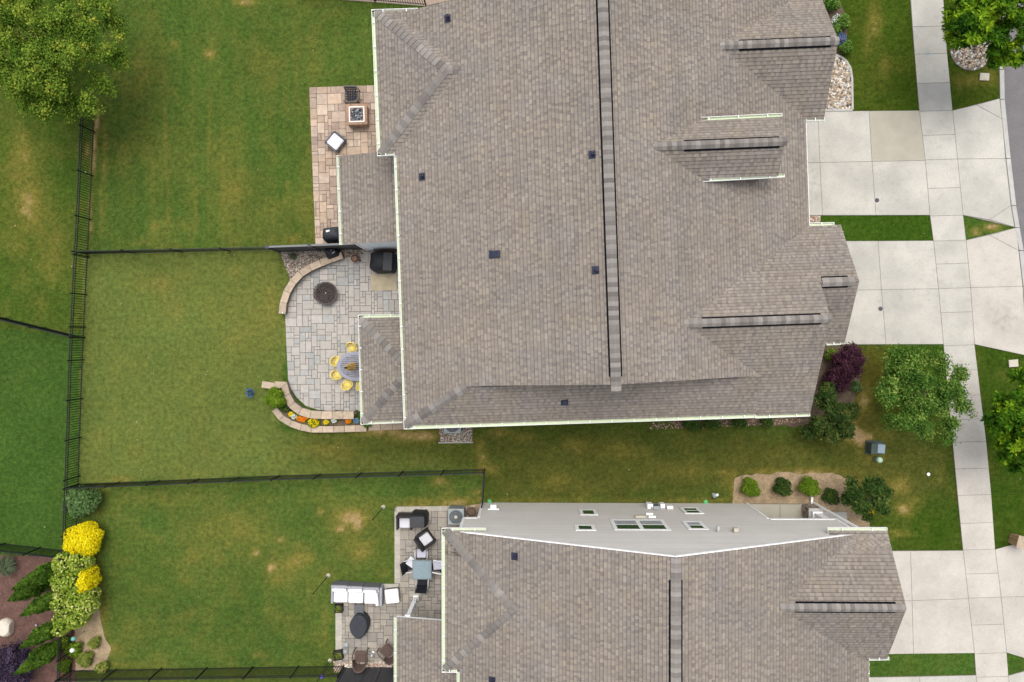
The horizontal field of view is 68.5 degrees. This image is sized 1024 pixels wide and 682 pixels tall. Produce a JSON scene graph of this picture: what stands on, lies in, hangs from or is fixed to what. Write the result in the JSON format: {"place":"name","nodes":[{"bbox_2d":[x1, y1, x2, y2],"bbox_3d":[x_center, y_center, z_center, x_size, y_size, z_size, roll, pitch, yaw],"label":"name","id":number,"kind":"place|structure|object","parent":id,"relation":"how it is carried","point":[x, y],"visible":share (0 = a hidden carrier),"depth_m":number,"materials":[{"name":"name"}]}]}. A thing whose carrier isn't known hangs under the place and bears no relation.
{"place":"outdoors","nodes":[
{"label":"outdoors","id":0,"kind":"place"},
{"bbox_2d":[0,554,18,576],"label":"ornamental grass","id":1,"kind":"object","parent":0,"point":[7,566],"depth_m":34.93,"materials":[{"name":"green plant"}]},
{"bbox_2d":[75,558,110,670],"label":"bare soil","id":2,"kind":"structure","parent":0,"point":[93,627],"depth_m":35.33,"materials":[{"name":"beige soil"}]},
{"bbox_2d":[48,551,100,636],"bbox_3d":[-19.956,11.505,34.483,2.190,1.749,3.924,0,90,1],"label":"shrub","id":3,"kind":"object","parent":2,"relation":"on","point":[78,606],"visible":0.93,"depth_m":33.92,"materials":[{"name":"green plant"}]},
{"bbox_2d":[75,650,93,667],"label":"leafy plant","id":4,"kind":"object","parent":2,"relation":"on","point":[83,659],"visible":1,"depth_m":34.99,"materials":[{"name":"green plant"}]},
{"bbox_2d":[87,636,100,649],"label":"leafy plant","id":5,"kind":"object","parent":2,"relation":"on","point":[93,643],"visible":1,"depth_m":34.99,"materials":[{"name":"green plant"}]},
{"bbox_2d":[94,660,109,673],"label":"leafy plant","id":6,"kind":"object","parent":2,"relation":"on","point":[101,667],"visible":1,"depth_m":34.98,"materials":[{"name":"green plant"}]},
{"bbox_2d":[309,85,376,243],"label":"tan patio","id":7,"kind":"structure","parent":0,"point":[327,111],"depth_m":35.07,"materials":[{"name":"beige stone"}]},
{"bbox_2d":[322,227,338,243],"bbox_3d":[-8.177,-4.885,34.591,1.011,1.071,0.692,-3,90,1],"label":"covered grill","id":8,"kind":"object","parent":7,"relation":"on","point":[330,235],"visible":0.61,"depth_m":34.12,"materials":[{"name":"fabric"}]},
{"bbox_2d":[325,131,346,152],"bbox_3d":[-8.137,-9.204,34.839,0.695,0.560,0.765,39,91,1],"label":"patio chair","id":9,"kind":"object","parent":7,"relation":"on","point":[335,141],"visible":1,"depth_m":34.62,"materials":[{"name":"white fabric"}]},
{"bbox_2d":[343,85,359,103],"bbox_3d":[-7.355,-11.317,34.768,0.731,0.670,0.800,0,90,1],"label":"patio chair","id":10,"kind":"object","parent":7,"relation":"on","point":[353,92],"visible":0.98,"depth_m":34.66,"materials":[{"name":"black wicker"}]},
{"bbox_2d":[346,103,368,127],"bbox_3d":[-7.114,-10.396,34.761,0.965,0.577,0.965,-1,90,1],"label":"fire table","id":11,"kind":"object","parent":7,"relation":"on","point":[357,115],"visible":1,"depth_m":34.49,"materials":[{"name":"stone"}]},
{"bbox_2d":[285,250,411,429],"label":"grey patio","id":12,"kind":"structure","parent":0,"point":[319,336],"depth_m":35.09,"materials":[{"name":"grey stone"}]},
{"bbox_2d":[279,252,344,313],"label":"garden wall","id":13,"kind":"structure","parent":12,"relation":"on","point":[297,278],"depth_m":34.70,"materials":[{"name":"stone"}]},
{"bbox_2d":[313,282,336,304],"bbox_3d":[-8.624,-2.208,34.898,1.140,0.480,1.067,0,90,1],"label":"fire bowl","id":14,"kind":"object","parent":12,"relation":"on","point":[325,293],"visible":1,"depth_m":34.75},
{"bbox_2d":[337,351,359,380],"bbox_3d":[-7.032,1.153,34.757,1.960,0.737,1.360,0,90,1],"label":"patio table","id":15,"kind":"object","parent":12,"relation":"on","point":[339,366],"visible":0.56,"depth_m":34.40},
{"bbox_2d":[369,251,397,273],"bbox_3d":[-5.921,-3.605,34.513,1.203,1.160,1.022,3,90,1],"label":"covered grill","id":16,"kind":"object","parent":12,"relation":"on","point":[383,262],"visible":1,"depth_m":34.01,"materials":[{"name":"black fabric"}]},
{"bbox_2d":[371,274,396,290],"bbox_3d":[-5.963,-2.737,35.028,1.220,0.024,0.780,-1,90,1],"label":"grill mat","id":17,"kind":"object","parent":12,"relation":"on","point":[383,282],"visible":1,"depth_m":35.02,"materials":[{"name":"beige"}]},
{"bbox_2d":[336,507,451,662],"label":"taupe patio","id":18,"kind":"structure","parent":0,"point":[377,635],"depth_m":35.05,"materials":[{"name":"beige stone"}]},
{"bbox_2d":[331,580,383,606],"bbox_3d":[-7.135,11.674,34.765,2.350,0.755,0.985,1,90,1],"label":"sectional sofa","id":19,"kind":"object","parent":18,"relation":"on","point":[357,592],"visible":1,"depth_m":34.65,"materials":[{"name":"white fabric"}]},
{"bbox_2d":[350,612,370,638],"bbox_3d":[-7.032,13.146,34.841,0.892,0.555,1.185,0,90,1],"label":"covered fire table","id":20,"kind":"object","parent":18,"relation":"on","point":[359,625],"visible":0.99,"depth_m":34.57,"materials":[{"name":"fabric"}]},
{"bbox_2d":[352,647,368,672],"bbox_3d":[-7.000,14.697,34.713,0.716,0.864,0.888,2,90,1],"label":"wicker chair","id":21,"kind":"object","parent":18,"relation":"on","point":[360,656],"visible":1,"depth_m":34.71,"materials":[{"name":"brown wicker"}]},
{"bbox_2d":[336,667,393,681],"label":"privacy screen","id":22,"kind":"object","parent":18,"relation":"on","point":[376,674],"visible":0.44,"depth_m":34.27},
{"bbox_2d":[376,639,393,664],"bbox_3d":[-5.712,14.377,34.692,0.888,0.864,0.716,44,91,1],"label":"wicker chair","id":23,"kind":"object","parent":18,"relation":"on","point":[386,650],"visible":0.9,"depth_m":34.69,"materials":[{"name":"brown wicker"}]},
{"bbox_2d":[335,506,448,660],"bbox_3d":[-6.250,10.781,35.091,2.407,0.066,9.003,38,91,1],"label":"patio edging","id":24,"kind":"object","parent":18,"relation":"on","point":[338,629],"visible":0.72,"depth_m":35.05,"materials":[{"name":"beige stone"}]},
{"bbox_2d":[385,587,399,603],"bbox_3d":[-5.533,11.774,34.872,0.640,0.420,0.660,-6,90,1],"label":"ottoman","id":25,"kind":"object","parent":18,"relation":"on","point":[392,594],"visible":1,"depth_m":34.66,"materials":[{"name":"white fabric"}]},
{"bbox_2d":[396,512,412,529],"bbox_3d":[-4.941,8.318,34.657,0.730,0.820,0.690,0,90,1],"label":"wicker armchair","id":26,"kind":"object","parent":18,"relation":"on","point":[402,519],"visible":0.73,"depth_m":34.62,"materials":[{"name":"white fabric"}]},
{"bbox_2d":[400,555,416,575],"bbox_3d":[-4.684,10.267,34.599,0.748,0.995,0.706,-12,90,1],"label":"sling chair","id":27,"kind":"object","parent":18,"relation":"on","point":[405,566],"visible":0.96,"depth_m":34.55,"materials":[{"name":"fabric"}]},
{"bbox_2d":[410,509,428,527],"bbox_3d":[-4.259,8.191,34.584,0.792,1.005,0.742,0,90,1],"label":"covered grill","id":28,"kind":"object","parent":18,"relation":"on","point":[419,518],"visible":1,"depth_m":34.19,"materials":[{"name":"black fabric"}]},
{"bbox_2d":[412,557,431,578],"bbox_3d":[-4.103,10.444,34.719,0.880,0.738,0.880,0,90,1],"label":"patio table","id":29,"kind":"object","parent":18,"relation":"on","point":[421,569],"visible":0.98,"depth_m":34.36,"materials":[{"name":"blue glass"}]},
{"bbox_2d":[415,579,428,593],"bbox_3d":[-4.117,11.107,34.592,0.605,0.995,0.680,3,90,1],"label":"sling chair","id":30,"kind":"object","parent":18,"relation":"on","point":[422,586],"visible":0.94,"depth_m":34.50,"materials":[{"name":"fabric"}]},
{"bbox_2d":[413,527,435,551],"bbox_3d":[-4.010,9.143,34.644,0.690,0.820,0.730,-36,90,1],"label":"wicker armchair","id":31,"kind":"object","parent":18,"relation":"on","point":[424,538],"visible":0.98,"depth_m":34.61,"materials":[{"name":"black wicker"}]},
{"bbox_2d":[349,0,448,5],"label":"neighbour bed","id":32,"kind":"object","parent":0,"point":[429,2],"visible":0.8,"depth_m":35.04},
{"bbox_2d":[0,0,1023,681],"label":"lawn","id":33,"kind":"structure","parent":0,"point":[298,188],"depth_m":35.21,"materials":[{"name":"green plant"}]},
{"bbox_2d":[0,543,69,559],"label":"metal fence","id":34,"kind":"object","parent":33,"relation":"on","point":[26,553],"visible":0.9,"depth_m":34.70,"materials":[{"name":"black metal"}]},
{"bbox_2d":[0,555,75,681],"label":"mulch bed","id":35,"kind":"object","parent":33,"relation":"on","point":[8,613],"visible":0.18,"depth_m":35.37,"materials":[{"name":"brown wood"}]},
{"bbox_2d":[0,618,13,636],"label":"boulder","id":36,"kind":"object","parent":35,"relation":"on","point":[6,627],"visible":1,"depth_m":35.05,"materials":[{"name":"beige stone"}]},
{"bbox_2d":[0,635,34,681],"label":"shrub","id":37,"kind":"object","parent":35,"relation":"on","point":[12,662],"visible":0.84,"depth_m":34.12,"materials":[{"name":"purple plant"}]},
{"bbox_2d":[7,581,49,601],"bbox_3d":[-21.848,11.223,33.991,0.915,2.760,0.933,0,90,1],"label":"columnar evergreen","id":38,"kind":"object","parent":35,"relation":"on","point":[24,594],"visible":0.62,"depth_m":33.68,"materials":[{"name":"green plant"}]},
{"bbox_2d":[11,561,62,590],"bbox_3d":[-21.331,10.583,33.728,0.984,3.268,0.914,0,90,1],"label":"columnar evergreen","id":39,"kind":"object","parent":35,"relation":"on","point":[38,575],"visible":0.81,"depth_m":33.51,"materials":[{"name":"green plant"}]},
{"bbox_2d":[14,641,61,674],"bbox_3d":[-21.241,14.285,33.779,0.987,3.175,0.986,0,90,1],"label":"columnar evergreen","id":40,"kind":"object","parent":35,"relation":"on","point":[44,653],"visible":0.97,"depth_m":33.69,"materials":[{"name":"green plant"}]},
{"bbox_2d":[19,620,57,648],"bbox_3d":[-21.271,13.302,33.931,0.912,2.869,0.919,0,90,1],"label":"columnar evergreen","id":41,"kind":"object","parent":35,"relation":"on","point":[40,634],"visible":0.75,"depth_m":33.70,"materials":[{"name":"green plant"}]},
{"bbox_2d":[19,588,64,616],"bbox_3d":[-21.118,11.805,33.822,0.908,3.078,0.945,0,90,1],"label":"columnar evergreen","id":42,"kind":"object","parent":35,"relation":"on","point":[39,605],"visible":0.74,"depth_m":33.45,"materials":[{"name":"green plant"}]},
{"bbox_2d":[64,642,82,658],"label":"leafy plant","id":43,"kind":"object","parent":35,"relation":"on","point":[75,653],"visible":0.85,"depth_m":35.02,"materials":[{"name":"green plant"}]},
{"bbox_2d":[0,317,85,337],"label":"metal fence","id":44,"kind":"object","parent":33,"relation":"on","point":[45,329],"visible":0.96,"depth_m":34.66,"materials":[{"name":"black metal"}]},
{"bbox_2d":[0,0,132,126],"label":"broadleaf tree","id":45,"kind":"object","parent":33,"relation":"on","point":[49,84],"visible":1,"depth_m":30.36,"materials":[{"name":"green plant"}]},
{"bbox_2d":[56,107,96,681],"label":"metal fence","id":46,"kind":"object","parent":33,"relation":"on","point":[72,335],"visible":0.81,"depth_m":34.46,"materials":[{"name":"black metal"}]},
{"bbox_2d":[62,485,102,518],"bbox_3d":[-19.743,7.336,34.728,1.637,1.219,1.432,-27,90,1],"label":"shrub","id":47,"kind":"object","parent":33,"relation":"on","point":[83,502],"visible":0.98,"depth_m":34.32,"materials":[{"name":"green plant"}]},
{"bbox_2d":[61,521,104,556],"bbox_3d":[-19.673,9.072,34.625,1.818,1.427,1.631,0,90,1],"label":"shrub","id":48,"kind":"object","parent":33,"relation":"on","point":[82,537],"visible":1,"depth_m":34.17,"materials":[{"name":"yellow plant"}]},
{"bbox_2d":[75,564,101,593],"bbox_3d":[-19.262,10.834,34.432,0.699,1.802,1.201,0,90,1],"label":"shrub","id":49,"kind":"object","parent":33,"relation":"on","point":[90,576],"visible":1,"depth_m":34.03,"materials":[{"name":"yellow plant"}]},
{"bbox_2d":[71,247,268,254],"bbox_3d":[-15.428,-4.155,34.589,9.044,1.310,0.080,-1,90,1],"label":"metal fence","id":50,"kind":"object","parent":33,"relation":"on","point":[151,250],"visible":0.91,"depth_m":34.54,"materials":[{"name":"black metal"}]},
{"bbox_2d":[54,665,343,681],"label":"metal fence","id":51,"kind":"object","parent":33,"relation":"on","point":[199,676],"visible":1,"depth_m":34.49,"materials":[{"name":"black metal"}]},
{"bbox_2d":[62,468,485,507],"bbox_3d":[-10.795,6.706,34.533,19.137,1.310,1.594,0,90,1],"label":"metal fence","id":52,"kind":"object","parent":33,"relation":"on","point":[112,484],"visible":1,"depth_m":34.42,"materials":[{"name":"black metal"}]},
{"bbox_2d":[275,381,355,418],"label":"garden wall","id":53,"kind":"structure","parent":33,"relation":"on","point":[294,405],"depth_m":34.70,"materials":[{"name":"stone"}]},
{"bbox_2d":[272,408,366,432],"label":"garden wall","id":54,"kind":"structure","parent":33,"relation":"on","point":[306,428],"depth_m":34.94,"materials":[{"name":"stone"}]},
{"bbox_2d":[274,407,364,424],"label":"planter soil","id":55,"kind":"structure","parent":33,"relation":"on","point":[341,422],"depth_m":34.95,"materials":[{"name":"brown soil"}]},
{"bbox_2d":[264,386,286,408],"bbox_3d":[-10.808,2.629,34.578,1.030,1.216,0.918,31,91,1],"label":"shrub","id":56,"kind":"object","parent":55,"relation":"on","point":[274,398],"visible":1,"depth_m":34.17,"materials":[{"name":"green plant"}]},
{"bbox_2d":[281,249,397,278],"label":"gravel","id":57,"kind":"structure","parent":33,"relation":"on","point":[302,258],"depth_m":35.11,"materials":[{"name":"grey gravel"}]},
{"bbox_2d":[265,243,361,252],"bbox_3d":[-8.948,-4.236,34.190,3.917,1.900,0.140,-2,90,1],"label":"privacy screen","id":58,"kind":"object","parent":57,"relation":"on","point":[298,248],"visible":0.84,"depth_m":33.95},
{"bbox_2d":[333,661,393,671],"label":"gravel","id":59,"kind":"structure","parent":33,"relation":"on","point":[371,664],"depth_m":35.09,"materials":[{"name":"beige gravel"}]},
{"bbox_2d":[369,423,403,430],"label":"garden wall","id":60,"kind":"structure","parent":33,"relation":"on","point":[390,426],"depth_m":34.99,"materials":[{"name":"stone"}]},
{"bbox_2d":[439,427,472,441],"bbox_3d":[-2.655,3.739,35.061,1.679,0.065,2.006,0,90,1],"label":"gravel bed","id":61,"kind":"object","parent":33,"relation":"on","point":[444,436],"visible":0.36,"depth_m":35.03,"materials":[{"name":"grey gravel"}]},
{"bbox_2d":[452,504,480,526],"bbox_3d":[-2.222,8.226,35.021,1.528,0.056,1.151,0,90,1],"label":"gravel","id":62,"kind":"structure","parent":33,"relation":"on","point":[477,507],"depth_m":35.01,"materials":[{"name":"beige gravel"}]},
{"bbox_2d":[448,505,464,524],"bbox_3d":[-2.548,8.012,34.618,0.764,0.800,0.764,0,90,1],"label":"air conditioner","id":63,"kind":"object","parent":62,"relation":"on","point":[456,514],"visible":0.98,"depth_m":34.27,"materials":[{"name":"grey metal"}]},
{"bbox_2d":[336,0,858,428],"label":"twin house","id":64,"kind":"structure","parent":33,"relation":"on","point":[581,211],"depth_m":28.04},
{"bbox_2d":[394,497,906,681],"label":"twin house","id":65,"kind":"structure","parent":33,"relation":"on","point":[704,591],"depth_m":28.22,"materials":[{"name":"grey"}]},
{"bbox_2d":[574,524,595,530],"bbox_3d":[2.941,7.502,30.269,0.813,0.900,0.024,0,90,1],"label":"window","id":66,"kind":"structure","parent":65,"relation":"in","point":[578,527],"depth_m":30.25,"materials":[{"name":"white glass"}]},
{"bbox_2d":[610,519,670,530],"bbox_3d":[5.207,7.514,30.733,2.241,1.750,0.049,0,90,1],"label":"window","id":67,"kind":"structure","parent":65,"relation":"in","point":[618,524],"depth_m":30.72,"materials":[{"name":"white glass"}]},
{"bbox_2d":[682,521,708,529],"bbox_3d":[7.453,7.501,30.648,0.812,1.350,0.024,0,90,1],"label":"window","id":68,"kind":"structure","parent":65,"relation":"in","point":[691,525],"depth_m":30.57,"materials":[{"name":"white glass"}]},
{"bbox_2d":[749,503,802,517],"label":"porch floor","id":69,"kind":"structure","parent":65,"relation":"attached to","point":[769,510],"depth_m":34.66,"materials":[{"name":"beige concrete"}]},
{"bbox_2d":[670,345,860,426],"bbox_3d":[11.181,1.724,34.839,9.942,0.060,4.542,0,90,1],"label":"planting bed","id":70,"kind":"object","parent":33,"relation":"on","point":[850,396],"visible":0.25,"depth_m":34.76,"materials":[{"name":"soil"}]},
{"bbox_2d":[682,420,702,431],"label":"shrub","id":71,"kind":"object","parent":70,"relation":"on","point":[695,424],"visible":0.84,"depth_m":34.35,"materials":[{"name":"green plant"}]},
{"bbox_2d":[703,419,721,430],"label":"shrub","id":72,"kind":"object","parent":70,"relation":"on","point":[714,424],"visible":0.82,"depth_m":34.33,"materials":[{"name":"green plant"}]},
{"bbox_2d":[650,418,806,429],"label":"gravel","id":73,"kind":"structure","parent":70,"relation":"on","point":[720,422],"depth_m":34.82,"materials":[{"name":"gravel"}]},
{"bbox_2d":[799,381,862,444],"bbox_3d":[14.085,3.208,33.370,2.384,2.943,2.807,12,90,1],"label":"tree","id":74,"kind":"object","parent":70,"relation":"on","point":[841,416],"visible":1,"depth_m":32.60,"materials":[{"name":"green plant"}]},
{"bbox_2d":[819,365,852,394],"bbox_3d":[14.653,1.772,34.104,1.414,1.350,1.362,0,90,1],"label":"shrub","id":75,"kind":"object","parent":70,"relation":"on","point":[836,379],"visible":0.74,"depth_m":33.73,"materials":[{"name":"purple plant"}]},
{"bbox_2d":[827,341,868,380],"bbox_3d":[15.160,0.956,33.921,1.670,1.696,1.755,-24,90,1],"label":"shrub","id":76,"kind":"object","parent":70,"relation":"on","point":[848,360],"visible":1,"depth_m":33.47,"materials":[{"name":"purple plant"}]},
{"bbox_2d":[732,472,869,526],"bbox_3d":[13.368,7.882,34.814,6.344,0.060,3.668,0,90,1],"label":"planting bed","id":77,"kind":"object","parent":33,"relation":"on","point":[764,496],"visible":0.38,"depth_m":34.79,"materials":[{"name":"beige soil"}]},
{"bbox_2d":[740,476,760,497],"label":"shrub","id":78,"kind":"object","parent":77,"relation":"on","point":[749,487],"visible":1,"depth_m":34.15,"materials":[{"name":"green plant"}]},
{"bbox_2d":[772,477,792,496],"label":"shrub","id":79,"kind":"object","parent":77,"relation":"on","point":[783,486],"visible":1,"depth_m":34.13,"materials":[{"name":"green plant"}]},
{"bbox_2d":[798,475,821,496],"bbox_3d":[13.611,6.661,34.345,1.054,0.920,0.883,28,91,1],"label":"shrub","id":80,"kind":"object","parent":77,"relation":"on","point":[808,486],"visible":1,"depth_m":34.08,"materials":[{"name":"green plant"}]},
{"bbox_2d":[821,487,839,504],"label":"shrub","id":81,"kind":"object","parent":77,"relation":"on","point":[830,495],"visible":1,"depth_m":34.27,"materials":[{"name":"green plant"}]},
{"bbox_2d":[839,474,895,522],"bbox_3d":[15.728,6.833,33.481,2.773,2.674,2.055,37,91,1],"label":"tree","id":82,"kind":"object","parent":77,"relation":"on","point":[853,495],"visible":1,"depth_m":32.70,"materials":[{"name":"green plant"}]},
{"bbox_2d":[823,0,846,53],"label":"planting bed","id":83,"kind":"object","parent":33,"relation":"on","point":[832,13],"visible":0.14,"depth_m":34.72,"materials":[{"name":"soil"}]},
{"bbox_2d":[823,0,840,10],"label":"shrub","id":84,"kind":"object","parent":83,"relation":"on","point":[830,5],"visible":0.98,"depth_m":34.24,"materials":[{"name":"green plant"}]},
{"bbox_2d":[832,13,850,29],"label":"shrub","id":85,"kind":"object","parent":83,"relation":"on","point":[844,20],"visible":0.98,"depth_m":34.20,"materials":[{"name":"green plant"}]},
{"bbox_2d":[838,40,852,53],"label":"shrub","id":86,"kind":"object","parent":83,"relation":"on","point":[846,47],"visible":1,"depth_m":34.21,"materials":[{"name":"green plant"}]},
{"bbox_2d":[865,440,884,454],"bbox_3d":[16.685,4.910,34.449,0.780,0.605,0.620,4,90,1],"label":"utility pedestal","id":87,"kind":"object","parent":33,"relation":"on","point":[874,447],"visible":1,"depth_m":34.29,"materials":[{"name":"grey metal"}]},
{"bbox_2d":[870,343,977,446],"bbox_3d":[17.005,2.260,32.049,4.962,5.476,4.372,0,90,1],"label":"broadleaf tree","id":88,"kind":"object","parent":33,"relation":"on","point":[900,363],"visible":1,"depth_m":30.21,"materials":[{"name":"green plant"}]},
{"bbox_2d":[951,42,989,69],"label":"river stones","id":89,"kind":"object","parent":33,"relation":"on","point":[977,55],"visible":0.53,"depth_m":34.59,"materials":[{"name":"stone"}]},
{"bbox_2d":[940,0,1023,71],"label":"broadleaf tree","id":90,"kind":"object","parent":89,"relation":"on","point":[974,23],"visible":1,"depth_m":29.76,"materials":[{"name":"green plant"}]},
{"bbox_2d":[953,99,1013,226],"bbox_3d":[21.631,-8.060,34.641,2.265,0.090,5.954,-7,90,1],"label":"driveway apron","id":91,"kind":"object","parent":33,"relation":"on","point":[983,174],"visible":1,"depth_m":34.60,"materials":[{"name":"concrete"}]},
{"bbox_2d":[966,228,1023,354],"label":"driveway apron","id":92,"kind":"object","parent":33,"relation":"on","point":[996,287],"visible":1,"depth_m":34.59,"materials":[{"name":"concrete"}]},
{"bbox_2d":[980,367,1023,473],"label":"broadleaf tree","id":93,"kind":"object","parent":33,"relation":"on","point":[1006,419],"visible":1,"depth_m":30.58,"materials":[{"name":"green plant"}]},
{"bbox_2d":[995,545,1023,657],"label":"driveway apron","id":94,"kind":"object","parent":33,"relation":"on","point":[1010,562],"visible":0.92,"depth_m":34.61,"materials":[{"name":"concrete"}]},
{"bbox_2d":[999,67,1023,298],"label":"kerb","id":95,"kind":"structure","parent":33,"relation":"on","point":[1007,153],"depth_m":34.57,"materials":[{"name":"grey concrete"}]},
{"bbox_2d":[1008,533,1023,548],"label":"brick pillar","id":96,"kind":"structure","parent":33,"relation":"on","point":[1016,540],"depth_m":34.09,"materials":[{"name":"stone"}]},
{"bbox_2d":[1008,671,1023,681],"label":"driveway apron","id":97,"kind":"object","parent":33,"relation":"on","point":[1017,677],"visible":1,"depth_m":34.61,"materials":[{"name":"concrete"}]},
{"bbox_2d":[806,111,929,215],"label":"driveway","id":98,"kind":"structure","parent":0,"point":[859,162],"depth_m":34.68,"materials":[{"name":"concrete"}]},
{"bbox_2d":[825,241,942,344],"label":"driveway","id":99,"kind":"structure","parent":0,"point":[898,282],"depth_m":34.67,"materials":[{"name":"concrete"}]},
{"bbox_2d":[869,675,975,681],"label":"driveway","id":100,"kind":"structure","parent":0,"point":[955,678],"depth_m":34.68,"materials":[{"name":"concrete"}]},
{"bbox_2d":[889,550,973,653],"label":"driveway","id":101,"kind":"structure","parent":0,"point":[936,619],"depth_m":34.66,"materials":[{"name":"concrete"}]},
{"bbox_2d":[910,0,1008,681],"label":"sidewalk","id":102,"kind":"structure","parent":0,"point":[972,477],"depth_m":34.63,"materials":[{"name":"concrete"}]},
{"bbox_2d":[1001,3,1023,250],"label":"road","id":103,"kind":"structure","parent":0,"point":[1014,90],"depth_m":34.61,"materials":[{"name":"grey asphalt"}]},
{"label":"gravel bed","id":104,"kind":"structure","parent":0,"visible":0},
{"bbox_2d":[826,56,851,111],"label":"river stones","id":105,"kind":"object","parent":104,"relation":"on","point":[840,93],"visible":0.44,"depth_m":34.67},
{"bbox_2d":[836,54,853,108],"bbox_3d":[15.529,-12.015,34.697,0.546,0.080,2.681,-17,90,1],"label":"bed edging","id":106,"kind":"object","parent":104,"relation":"on","point":[850,68],"visible":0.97,"depth_m":34.66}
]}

